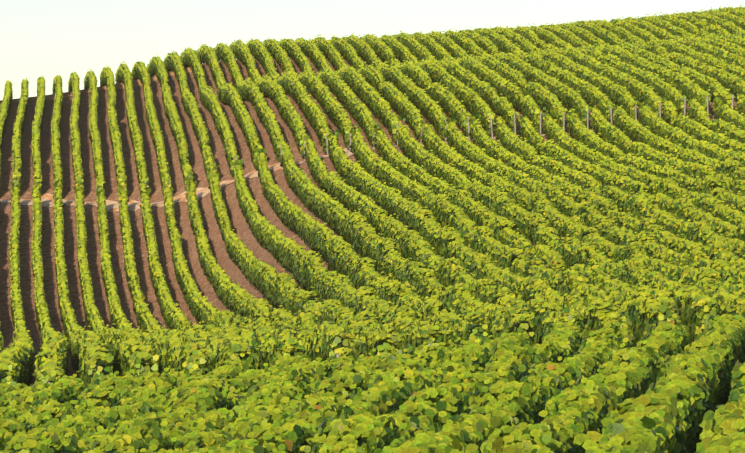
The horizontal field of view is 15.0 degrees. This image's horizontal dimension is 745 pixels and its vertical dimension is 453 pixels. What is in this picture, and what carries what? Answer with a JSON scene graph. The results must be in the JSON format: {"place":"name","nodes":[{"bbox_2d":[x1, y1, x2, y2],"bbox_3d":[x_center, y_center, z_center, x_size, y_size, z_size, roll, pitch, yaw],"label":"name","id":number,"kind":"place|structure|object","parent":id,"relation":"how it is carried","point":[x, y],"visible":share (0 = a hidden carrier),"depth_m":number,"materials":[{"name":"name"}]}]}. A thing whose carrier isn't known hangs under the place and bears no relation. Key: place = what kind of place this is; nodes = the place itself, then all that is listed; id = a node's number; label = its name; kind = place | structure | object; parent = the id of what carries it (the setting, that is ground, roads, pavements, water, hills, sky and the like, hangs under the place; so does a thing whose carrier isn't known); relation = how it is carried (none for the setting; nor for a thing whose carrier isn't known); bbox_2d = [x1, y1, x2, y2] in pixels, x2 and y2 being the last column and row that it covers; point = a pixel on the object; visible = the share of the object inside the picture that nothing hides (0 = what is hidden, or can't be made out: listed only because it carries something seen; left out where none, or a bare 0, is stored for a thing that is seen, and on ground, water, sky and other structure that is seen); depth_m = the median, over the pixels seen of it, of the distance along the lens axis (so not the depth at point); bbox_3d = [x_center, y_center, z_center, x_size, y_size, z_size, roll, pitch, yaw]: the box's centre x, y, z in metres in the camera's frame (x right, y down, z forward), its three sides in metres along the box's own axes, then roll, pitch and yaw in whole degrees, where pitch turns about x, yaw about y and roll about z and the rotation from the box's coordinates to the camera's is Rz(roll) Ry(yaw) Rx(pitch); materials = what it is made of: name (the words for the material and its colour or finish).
{"place":"outdoors","nodes":[
{"label":"outdoors","id":0,"kind":"place"},
{"bbox_2d":[0,67,203,104],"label":"dirt path","id":1,"kind":"structure","parent":0,"point":[135,83],"depth_m":187.19,"materials":[{"name":"brown soil"}]},
{"bbox_2d":[0,50,738,383],"bbox_3d":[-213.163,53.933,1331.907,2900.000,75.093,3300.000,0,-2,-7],"label":"ground","id":2,"kind":"structure","parent":0,"point":[239,226],"depth_m":144.83,"materials":[{"name":"soil"}]},
{"bbox_2d":[0,119,713,211],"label":"path strip","id":3,"kind":"object","parent":2,"relation":"on","point":[47,199],"visible":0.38,"depth_m":145.78,"materials":[{"name":"brown soil"}]},
{"bbox_2d":[0,121,744,387],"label":"vine leaves","id":4,"kind":"object","parent":2,"relation":"on","point":[214,337],"visible":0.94,"depth_m":98.80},
{"bbox_2d":[0,4,744,382],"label":"grapevine rows","id":5,"kind":"object","parent":2,"relation":"on","point":[238,91],"depth_m":145.71,"materials":[{"name":"green plant"}]},
{"bbox_2d":[14,342,744,452],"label":"vine","id":6,"kind":"object","parent":2,"relation":"on","point":[716,430],"depth_m":28.20,"materials":[{"name":"green plant"}]},
{"bbox_2d":[0,308,744,452],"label":"vine leaves","id":7,"kind":"object","parent":6,"relation":"attached to","point":[563,388],"visible":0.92,"depth_m":41.46,"materials":[{"name":"green plant"}]},
{"bbox_2d":[88,55,686,370],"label":"vine trunks","id":8,"kind":"object","parent":2,"relation":"on","point":[243,100],"depth_m":159.07,"materials":[{"name":"brown plant"}]},
{"bbox_2d":[48,94,733,383],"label":"vineyard posts","id":9,"kind":"object","parent":2,"relation":"on","point":[337,355],"visible":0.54,"depth_m":136.99,"materials":[{"name":"grey wood"}]},
{"bbox_2d":[0,0,744,99],"label":"sky","id":10,"kind":"structure","parent":0,"point":[49,39],"materials":[{"name":"white"}]}
]}

